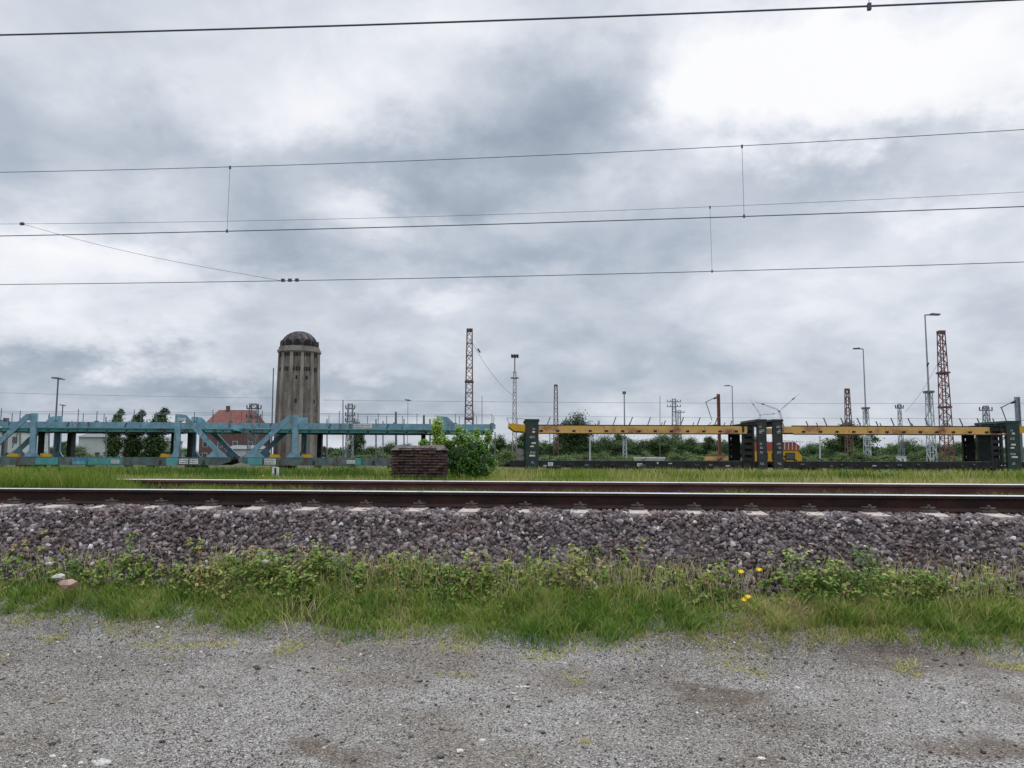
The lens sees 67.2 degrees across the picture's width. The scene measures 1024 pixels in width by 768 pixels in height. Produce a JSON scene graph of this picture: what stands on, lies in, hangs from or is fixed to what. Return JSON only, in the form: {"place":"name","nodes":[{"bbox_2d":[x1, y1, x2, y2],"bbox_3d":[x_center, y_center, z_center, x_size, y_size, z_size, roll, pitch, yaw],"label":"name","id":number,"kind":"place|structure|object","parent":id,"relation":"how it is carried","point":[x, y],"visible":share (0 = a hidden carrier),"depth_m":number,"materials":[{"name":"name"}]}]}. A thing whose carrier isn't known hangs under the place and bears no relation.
{"place":"outdoors","nodes":[
{"label":"outdoors","id":0,"kind":"place"},
{"bbox_2d":[0,427,47,455],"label":"house","id":1,"kind":"structure","parent":0,"point":[12,437],"depth_m":149.72,"materials":[{"name":"white paint"}]},
{"bbox_2d":[78,434,124,456],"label":"house","id":2,"kind":"structure","parent":0,"point":[94,443],"depth_m":164.53,"materials":[{"name":"white paint"}]},
{"bbox_2d":[199,406,270,456],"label":"house","id":3,"kind":"structure","parent":0,"point":[220,416],"depth_m":189.66,"materials":[{"name":"brick"}]},
{"bbox_2d":[226,445,269,462],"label":"house","id":4,"kind":"structure","parent":0,"point":[240,450],"depth_m":169.43,"materials":[{"name":"white paint"}]},
{"bbox_2d":[273,331,320,457],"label":"water tower","id":5,"kind":"structure","parent":0,"point":[298,380],"depth_m":201.72,"materials":[{"name":"concrete"}]},
{"bbox_2d":[0,463,1010,633],"bbox_3d":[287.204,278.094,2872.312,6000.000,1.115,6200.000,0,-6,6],"label":"ground","id":6,"kind":"structure","parent":0,"point":[307,617],"depth_m":7.25,"materials":[{"name":"soil"}]},
{"bbox_2d":[1,418,17,466],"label":"car","id":7,"kind":"object","parent":6,"relation":"on","point":[4,447],"visible":0.43,"depth_m":79.69,"materials":[{"name":"grey metal"}]},
{"bbox_2d":[51,377,64,450],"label":"yard lamp","id":8,"kind":"object","parent":6,"relation":"on","point":[58,378],"visible":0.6,"depth_m":95.19,"materials":[{"name":"grey metal"}]},
{"bbox_2d":[23,393,242,397],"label":"distant wire","id":9,"kind":"object","parent":8,"relation":"attached to","point":[122,395],"visible":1,"depth_m":95.27,"materials":[{"name":"metal"}]},
{"bbox_2d":[61,443,91,455],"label":"background tree","id":10,"kind":"object","parent":6,"relation":"on","point":[64,449],"visible":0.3,"depth_m":155.87,"materials":[{"name":"green plant"}]},
{"bbox_2d":[64,451,95,456],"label":"background shrub","id":11,"kind":"object","parent":6,"relation":"on","point":[80,454],"visible":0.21,"depth_m":119.20,"materials":[{"name":"green plant"}]},
{"bbox_2d":[102,405,125,456],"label":"poplar tree","id":12,"kind":"object","parent":6,"relation":"on","point":[114,445],"visible":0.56,"depth_m":148.89,"materials":[{"name":"green plant"}]},
{"bbox_2d":[0,408,247,469],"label":"car carrier wagon","id":13,"kind":"object","parent":6,"relation":"on","point":[193,427],"visible":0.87,"depth_m":44.52,"materials":[{"name":"teal paint"}]},
{"bbox_2d":[119,406,147,456],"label":"poplar tree","id":14,"kind":"object","parent":6,"relation":"on","point":[133,447],"visible":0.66,"depth_m":148.71,"materials":[{"name":"green plant"}]},
{"bbox_2d":[140,407,170,456],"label":"poplar tree","id":15,"kind":"object","parent":6,"relation":"on","point":[156,445],"visible":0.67,"depth_m":148.60,"materials":[{"name":"green plant"}]},
{"bbox_2d":[246,403,261,451],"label":"power mast","id":16,"kind":"object","parent":6,"relation":"on","point":[256,412],"visible":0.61,"depth_m":134.94,"materials":[{"name":"grey metal"}]},
{"bbox_2d":[271,368,273,453],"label":"thin pole","id":17,"kind":"object","parent":6,"relation":"on","point":[272,402],"visible":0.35,"depth_m":150.28,"materials":[{"name":"grey metal"}]},
{"bbox_2d":[283,545,352,593],"bbox_3d":[-1.885,1.820,7.560,0.742,0.470,0.405,2,-6,-14],"label":"weed plant","id":18,"kind":"object","parent":6,"relation":"on","point":[288,580],"visible":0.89,"depth_m":7.52,"materials":[{"name":"green plant"}]},
{"bbox_2d":[328,447,352,457],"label":"background tree","id":19,"kind":"object","parent":6,"relation":"on","point":[337,451],"visible":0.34,"depth_m":148.53,"materials":[{"name":"green plant"}]},
{"bbox_2d":[342,407,343,457],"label":"thin pole","id":20,"kind":"object","parent":6,"relation":"on","point":[342,435],"visible":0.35,"depth_m":109.70,"materials":[{"name":"grey metal"}]},
{"bbox_2d":[344,404,354,457],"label":"power mast","id":21,"kind":"object","parent":6,"relation":"on","point":[347,421],"visible":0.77,"depth_m":129.94,"materials":[{"name":"grey metal"}]},
{"bbox_2d":[344,419,366,456],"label":"broadleaf tree","id":22,"kind":"object","parent":6,"relation":"on","point":[359,440],"visible":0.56,"depth_m":134.24,"materials":[{"name":"green plant"}]},
{"bbox_2d":[233,410,498,470],"bbox_3d":[-8.605,3.630,46.705,15.590,3.820,2.900,1,-6,-4],"label":"car carrier wagon","id":23,"kind":"object","parent":6,"relation":"on","point":[295,428],"visible":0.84,"depth_m":45.28,"materials":[{"name":"teal metal"}]},
{"bbox_2d":[358,445,381,455],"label":"background tree","id":24,"kind":"object","parent":6,"relation":"on","point":[369,451],"visible":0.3,"depth_m":184.91,"materials":[{"name":"green plant"}]},
{"bbox_2d":[365,450,391,457],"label":"background shrub","id":25,"kind":"object","parent":6,"relation":"on","point":[379,456],"visible":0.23,"depth_m":124.02,"materials":[{"name":"green plant"}]},
{"bbox_2d":[378,440,414,455],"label":"background tree","id":26,"kind":"object","parent":6,"relation":"on","point":[389,446],"visible":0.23,"depth_m":162.90,"materials":[{"name":"green plant"}]},
{"bbox_2d":[389,445,448,480],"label":"masonry block","id":27,"kind":"structure","parent":6,"relation":"on","point":[407,460],"depth_m":19.96,"materials":[{"name":"brick"}]},
{"bbox_2d":[418,416,500,480],"bbox_3d":[-1.446,1.821,21.002,2.318,1.908,1.320,0,-5,0],"label":"sapling bush","id":28,"kind":"object","parent":6,"relation":"on","point":[465,465],"visible":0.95,"depth_m":20.76,"materials":[{"name":"green plant"}]},
{"bbox_2d":[464,328,473,456],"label":"lattice mast","id":29,"kind":"object","parent":6,"relation":"on","point":[468,330],"visible":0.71,"depth_m":88.26,"materials":[{"name":"brown metal"}]},
{"bbox_2d":[489,433,511,455],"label":"background tree","id":30,"kind":"object","parent":6,"relation":"on","point":[500,443],"visible":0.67,"depth_m":176.34,"materials":[{"name":"green plant"}]},
{"bbox_2d":[493,449,517,466],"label":"background shrub","id":31,"kind":"object","parent":6,"relation":"on","point":[504,454],"visible":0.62,"depth_m":104.05,"materials":[{"name":"green plant"}]},
{"bbox_2d":[0,503,1023,602],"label":"ballast bed","id":32,"kind":"object","parent":6,"relation":"on","point":[678,550],"visible":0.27,"depth_m":7.69,"materials":[{"name":"grey gravel"}]},
{"bbox_2d":[9,529,47,553],"bbox_3d":[-5.064,1.665,8.077,0.368,0.262,0.286,3,-6,-27],"label":"weed plant","id":33,"kind":"object","parent":32,"relation":"on","point":[40,539],"visible":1,"depth_m":8.07,"materials":[{"name":"green plant"}]},
{"bbox_2d":[183,537,204,552],"bbox_3d":[-3.251,1.661,7.904,0.245,0.179,0.150,0,-6,6],"label":"weed plant","id":34,"kind":"object","parent":32,"relation":"on","point":[190,539],"visible":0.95,"depth_m":7.90,"materials":[{"name":"green plant"}]},
{"bbox_2d":[0,479,1023,520],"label":"railway track","id":35,"kind":"structure","parent":32,"relation":"on","point":[664,495],"depth_m":8.76,"materials":[{"name":"brown metal"}]},
{"bbox_2d":[0,462,1023,494],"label":"track weeds","id":36,"kind":"object","parent":32,"relation":"on","point":[47,479],"visible":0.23,"depth_m":10.01,"materials":[{"name":"green plant"}]},
{"bbox_2d":[577,544,601,565],"bbox_3d":[0.769,1.664,7.487,0.251,0.207,0.149,4,-6,-32],"label":"weed plant","id":37,"kind":"object","parent":32,"relation":"on","point":[596,551],"visible":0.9,"depth_m":7.50,"materials":[{"name":"green plant"}]},
{"bbox_2d":[844,543,945,605],"bbox_3d":[3.480,1.726,6.991,0.874,0.511,0.416,-2,-6,22],"label":"weed plant","id":38,"kind":"object","parent":32,"relation":"on","point":[895,578],"visible":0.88,"depth_m":6.97,"materials":[{"name":"green plant"}]},
{"bbox_2d":[0,461,1023,483],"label":"tall field grass","id":39,"kind":"structure","parent":6,"relation":"on","point":[740,473],"depth_m":26.08,"materials":[{"name":"green plant"}]},
{"bbox_2d":[0,530,1023,599],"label":"upright weeds","id":40,"kind":"object","parent":6,"relation":"on","point":[359,569],"visible":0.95,"depth_m":7.46,"materials":[{"name":"green plant"}]},
{"bbox_2d":[511,354,518,455],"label":"floodlight mast","id":41,"kind":"object","parent":6,"relation":"on","point":[515,377],"visible":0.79,"depth_m":125.16,"materials":[{"name":"metal"}]},
{"bbox_2d":[506,433,540,452],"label":"background tree","id":42,"kind":"object","parent":6,"relation":"on","point":[520,444],"visible":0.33,"depth_m":154.03,"materials":[{"name":"green plant"}]},
{"bbox_2d":[539,437,551,456],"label":"background tree","id":43,"kind":"object","parent":6,"relation":"on","point":[543,443],"visible":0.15,"depth_m":189.79,"materials":[{"name":"green plant"}]},
{"bbox_2d":[539,454,566,459],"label":"background shrub","id":44,"kind":"object","parent":6,"relation":"on","point":[545,457],"visible":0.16,"depth_m":112.71,"materials":[{"name":"green plant"}]},
{"bbox_2d":[540,441,571,456],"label":"background tree","id":45,"kind":"object","parent":6,"relation":"on","point":[546,451],"visible":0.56,"depth_m":167.23,"materials":[{"name":"green plant"}]},
{"bbox_2d":[553,384,558,456],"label":"lattice mast","id":46,"kind":"object","parent":6,"relation":"on","point":[556,386],"visible":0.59,"depth_m":134.94,"materials":[{"name":"brown metal"}]},
{"bbox_2d":[554,409,604,455],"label":"broadleaf tree","id":47,"kind":"object","parent":6,"relation":"on","point":[578,443],"visible":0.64,"depth_m":138.23,"materials":[{"name":"green plant"}]},
{"bbox_2d":[571,451,602,459],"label":"background shrub","id":48,"kind":"object","parent":6,"relation":"on","point":[584,456],"visible":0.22,"depth_m":122.02,"materials":[{"name":"green plant"}]},
{"bbox_2d":[586,451,614,459],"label":"background shrub","id":49,"kind":"object","parent":6,"relation":"on","point":[605,455],"visible":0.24,"depth_m":115.16,"materials":[{"name":"green plant"}]},
{"bbox_2d":[591,434,625,457],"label":"background tree","id":50,"kind":"object","parent":6,"relation":"on","point":[614,448],"visible":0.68,"depth_m":158.33,"materials":[{"name":"green plant"}]},
{"bbox_2d":[605,453,631,460],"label":"background shrub","id":51,"kind":"object","parent":6,"relation":"on","point":[620,458],"visible":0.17,"depth_m":107.92,"materials":[{"name":"green plant"}]},
{"bbox_2d":[622,391,626,457],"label":"yard lamp","id":52,"kind":"object","parent":6,"relation":"on","point":[624,436],"visible":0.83,"depth_m":119.62,"materials":[{"name":"metal"}]},
{"bbox_2d":[505,417,767,471],"bbox_3d":[7.259,3.803,46.349,15.348,3.501,3.000,0,-5,-1],"label":"car transport wagon","id":53,"kind":"object","parent":6,"relation":"on","point":[531,429],"visible":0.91,"depth_m":44.97,"materials":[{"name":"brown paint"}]},
{"bbox_2d":[619,435,655,456],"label":"background tree","id":54,"kind":"object","parent":6,"relation":"on","point":[633,447],"visible":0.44,"depth_m":171.80,"materials":[{"name":"green plant"}]},
{"bbox_2d":[630,449,654,460],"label":"background shrub","id":55,"kind":"object","parent":6,"relation":"on","point":[648,455],"visible":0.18,"depth_m":124.06,"materials":[{"name":"green plant"}]},
{"bbox_2d":[641,434,681,457],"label":"background tree","id":56,"kind":"object","parent":6,"relation":"on","point":[660,446],"visible":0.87,"depth_m":149.20,"materials":[{"name":"green plant"}]},
{"bbox_2d":[655,434,686,456],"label":"background tree","id":57,"kind":"object","parent":6,"relation":"on","point":[675,438],"visible":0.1,"depth_m":185.80,"materials":[{"name":"green plant"}]},
{"bbox_2d":[323,442,1023,458],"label":"distant wood","id":58,"kind":"object","parent":6,"relation":"on","point":[510,449],"visible":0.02,"depth_m":237.76,"materials":[{"name":"green plant"}]},
{"bbox_2d":[667,399,680,436],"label":"power mast","id":59,"kind":"object","parent":6,"relation":"on","point":[675,406],"visible":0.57,"depth_m":220.14,"materials":[{"name":"grey metal"}]},
{"bbox_2d":[663,451,687,460],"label":"background shrub","id":60,"kind":"object","parent":6,"relation":"on","point":[671,456],"visible":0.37,"depth_m":110.12,"materials":[{"name":"green plant"}]},
{"bbox_2d":[670,435,703,455],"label":"background tree","id":61,"kind":"object","parent":6,"relation":"on","point":[687,445],"visible":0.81,"depth_m":163.77,"materials":[{"name":"green plant"}]},
{"bbox_2d":[698,435,721,455],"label":"background tree","id":62,"kind":"object","parent":6,"relation":"on","point":[709,441],"visible":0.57,"depth_m":177.46,"materials":[{"name":"green plant"}]},
{"bbox_2d":[694,450,731,460],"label":"background shrub","id":63,"kind":"object","parent":6,"relation":"on","point":[701,458],"visible":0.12,"depth_m":119.56,"materials":[{"name":"green plant"}]},
{"bbox_2d":[705,394,721,460],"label":"catenary mast","id":64,"kind":"object","parent":6,"relation":"on","point":[718,422],"visible":0.6,"depth_m":90.02,"materials":[{"name":"brown metal"}]},
{"bbox_2d":[705,455,736,471],"bbox_3d":[15.445,5.965,56.694,2.100,1.448,1.600,0,-5,0],"label":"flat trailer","id":65,"kind":"object","parent":6,"relation":"on","point":[713,457],"visible":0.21,"depth_m":55.96,"materials":[{"name":"beige wood"}]},
{"bbox_2d":[710,436,741,457],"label":"background tree","id":66,"kind":"object","parent":6,"relation":"on","point":[724,447],"visible":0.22,"depth_m":154.86,"materials":[{"name":"green plant"}]},
{"bbox_2d":[755,393,799,436],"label":"wind turbine","id":67,"kind":"object","parent":6,"relation":"on","point":[779,413],"visible":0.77,"depth_m":1497.72,"materials":[{"name":"white"}]},
{"bbox_2d":[754,440,801,471],"bbox_3d":[19.573,5.512,57.705,3.719,2.583,2.375,0,-5,0],"label":"track maintenance vehicle","id":68,"kind":"object","parent":6,"relation":"on","point":[790,451],"visible":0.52,"depth_m":56.66,"materials":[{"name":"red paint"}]},
{"bbox_2d":[797,441,829,458],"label":"background tree","id":69,"kind":"object","parent":6,"relation":"on","point":[809,450],"visible":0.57,"depth_m":167.59,"materials":[{"name":"green plant"}]},
{"bbox_2d":[823,439,850,458],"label":"background tree","id":70,"kind":"object","parent":6,"relation":"on","point":[831,453],"visible":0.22,"depth_m":181.96,"materials":[{"name":"green plant"}]},
{"bbox_2d":[774,545,902,605],"bbox_3d":[2.944,1.752,6.992,1.100,0.530,0.553,0,-6,6],"label":"weed plant","id":71,"kind":"object","parent":6,"relation":"on","point":[833,590],"visible":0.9,"depth_m":6.97,"materials":[{"name":"green plant"}]},
{"bbox_2d":[844,388,853,454],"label":"lattice mast","id":72,"kind":"object","parent":6,"relation":"on","point":[846,411],"visible":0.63,"depth_m":130.02,"materials":[{"name":"brown metal"}]},
{"bbox_2d":[818,421,884,455],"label":"broadleaf tree","id":73,"kind":"object","parent":6,"relation":"on","point":[837,443],"visible":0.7,"depth_m":143.67,"materials":[{"name":"green plant"}]},
{"bbox_2d":[832,445,878,460],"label":"background shrub","id":74,"kind":"object","parent":6,"relation":"on","point":[859,455],"visible":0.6,"depth_m":109.09,"materials":[{"name":"green plant"}]},
{"bbox_2d":[852,347,871,457],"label":"yard lamp","id":75,"kind":"object","parent":6,"relation":"on","point":[866,412],"visible":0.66,"depth_m":111.98,"materials":[{"name":"metal"}]},
{"bbox_2d":[856,445,884,458],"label":"background tree","id":76,"kind":"object","parent":6,"relation":"on","point":[875,454],"visible":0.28,"depth_m":159.45,"materials":[{"name":"green plant"}]},
{"bbox_2d":[873,454,893,460],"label":"background shrub","id":77,"kind":"object","parent":6,"relation":"on","point":[880,457],"visible":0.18,"depth_m":124.87,"materials":[{"name":"green plant"}]},
{"bbox_2d":[878,440,905,455],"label":"background tree","id":78,"kind":"object","parent":6,"relation":"on","point":[884,450],"visible":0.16,"depth_m":198.13,"materials":[{"name":"green plant"}]},
{"bbox_2d":[766,418,1023,471],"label":"car transport wagon","id":79,"kind":"object","parent":6,"relation":"on","point":[988,434],"visible":0.88,"depth_m":45.18,"materials":[{"name":"brown paint"}]},
{"bbox_2d":[895,404,904,455],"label":"power mast","id":80,"kind":"object","parent":6,"relation":"on","point":[898,407],"visible":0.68,"depth_m":149.87,"materials":[{"name":"grey metal"}]},
{"bbox_2d":[884,435,927,458],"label":"background tree","id":81,"kind":"object","parent":6,"relation":"on","point":[909,446],"visible":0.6,"depth_m":173.50,"materials":[{"name":"green plant"}]},
{"bbox_2d":[906,449,944,460],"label":"background shrub","id":82,"kind":"object","parent":6,"relation":"on","point":[921,456],"visible":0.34,"depth_m":104.23,"materials":[{"name":"green plant"}]},
{"bbox_2d":[923,313,940,460],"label":"yard lamp","id":83,"kind":"object","parent":6,"relation":"on","point":[928,398],"visible":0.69,"depth_m":90.07,"materials":[{"name":"metal"}]},
{"bbox_2d":[916,440,961,456],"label":"background tree","id":84,"kind":"object","parent":6,"relation":"on","point":[924,448],"visible":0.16,"depth_m":150.86,"materials":[{"name":"green plant"}]},
{"bbox_2d":[936,330,955,470],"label":"lattice mast","id":85,"kind":"object","parent":6,"relation":"on","point":[939,333],"visible":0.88,"depth_m":84.25,"materials":[{"name":"metal"}]},
{"bbox_2d":[945,440,975,457],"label":"background tree","id":86,"kind":"object","parent":6,"relation":"on","point":[957,447],"visible":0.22,"depth_m":187.10,"materials":[{"name":"green plant"}]},
{"bbox_2d":[979,406,992,421],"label":"power mast","id":87,"kind":"object","parent":6,"relation":"on","point":[985,409],"visible":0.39,"depth_m":140.11,"materials":[{"name":"grey metal"}]},
{"bbox_2d":[1000,397,1023,471],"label":"catenary mast","id":88,"kind":"object","parent":6,"relation":"on","point":[1017,404],"visible":0.47,"depth_m":70.02,"materials":[{"name":"grey metal"}]},
{"bbox_2d":[0,192,1019,284],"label":"overhead line","id":89,"kind":"object","parent":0,"point":[290,279],"visible":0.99,"depth_m":22.55,"materials":[{"name":"grey metal"}]},
{"bbox_2d":[0,0,1022,35],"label":"overhead line","id":90,"kind":"object","parent":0,"point":[869,5],"visible":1,"depth_m":9.85,"materials":[{"name":"grey metal"}]},
{"bbox_2d":[0,596,1023,767],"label":"gravel path","id":91,"kind":"structure","parent":0,"point":[387,754],"depth_m":5.39,"materials":[{"name":"grey gravel"}]},
{"bbox_2d":[91,758,111,765],"bbox_3d":[-2.290,2.107,4.274,0.142,0.024,0.125,-4,-7,36],"label":"flat stone","id":92,"kind":"object","parent":91,"relation":"on","point":[102,761],"visible":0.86,"depth_m":4.28,"materials":[{"name":"white stone"}]},
{"bbox_2d":[0,545,1021,621],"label":"broadleaf weeds","id":93,"kind":"object","parent":91,"relation":"on","point":[265,582],"visible":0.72,"depth_m":7.36,"materials":[{"name":"green plant"}]},
{"bbox_2d":[0,594,1021,767],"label":"loose stones","id":94,"kind":"object","parent":91,"relation":"on","point":[441,755],"visible":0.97,"depth_m":5.33,"materials":[{"name":"grey gravel"}]},
{"bbox_2d":[0,612,1023,691],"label":"creeping moss","id":95,"kind":"object","parent":91,"relation":"on","point":[901,667],"visible":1,"depth_m":6.59,"materials":[{"name":"green plant"}]},
{"bbox_2d":[0,533,1023,634],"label":"dry stalks","id":96,"kind":"object","parent":91,"relation":"on","point":[678,573],"visible":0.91,"depth_m":7.28,"materials":[{"name":"green plant"}]},
{"bbox_2d":[0,570,1023,655],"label":"verge grass","id":97,"kind":"structure","parent":0,"point":[593,615],"depth_m":6.98,"materials":[{"name":"green plant"}]},
{"bbox_2d":[51,573,64,579],"bbox_3d":[-4.405,1.879,7.482,0.131,0.070,0.098,0,-6,6],"label":"pale stone","id":98,"kind":"object","parent":97,"relation":"on","point":[60,576],"visible":0.97,"depth_m":7.46,"materials":[{"name":"white stone"}]},
{"bbox_2d":[60,579,78,589],"bbox_3d":[-4.279,1.934,7.436,0.175,0.093,0.134,0,-6,6],"label":"brick fragment","id":99,"kind":"object","parent":97,"relation":"on","point":[68,584],"visible":1,"depth_m":7.39,"materials":[{"name":"pink brick"}]},
{"bbox_2d":[0,469,1023,483],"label":"meadow grass","id":100,"kind":"structure","parent":0,"point":[860,479],"depth_m":16.82,"materials":[{"name":"green plant"}]},
{"bbox_2d":[0,129,1023,235],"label":"overhead line","id":101,"kind":"object","parent":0,"point":[743,216],"visible":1,"depth_m":17.75,"materials":[{"name":"grey metal"}]},
{"bbox_2d":[0,0,1023,457],"label":"sky","id":102,"kind":"structure","parent":0,"point":[109,103],"materials":[{"name":"grey"}]},
{"bbox_2d":[633,457,665,470],"bbox_3d":[10.647,6.315,59.673,2.300,1.309,1.100,0,-5,0],"label":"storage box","id":103,"kind":"object","parent":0,"point":[655,458],"visible":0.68,"depth_m":59.21,"materials":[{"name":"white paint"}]},
{"bbox_2d":[354,414,952,418],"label":"distant wire","id":104,"kind":"object","parent":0,"point":[695,417],"visible":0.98,"depth_m":80.03,"materials":[{"name":"metal"}]},
{"bbox_2d":[351,400,998,403],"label":"distant wire","id":105,"kind":"object","parent":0,"point":[787,403],"visible":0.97,"depth_m":95.21,"materials":[{"name":"grey metal"}]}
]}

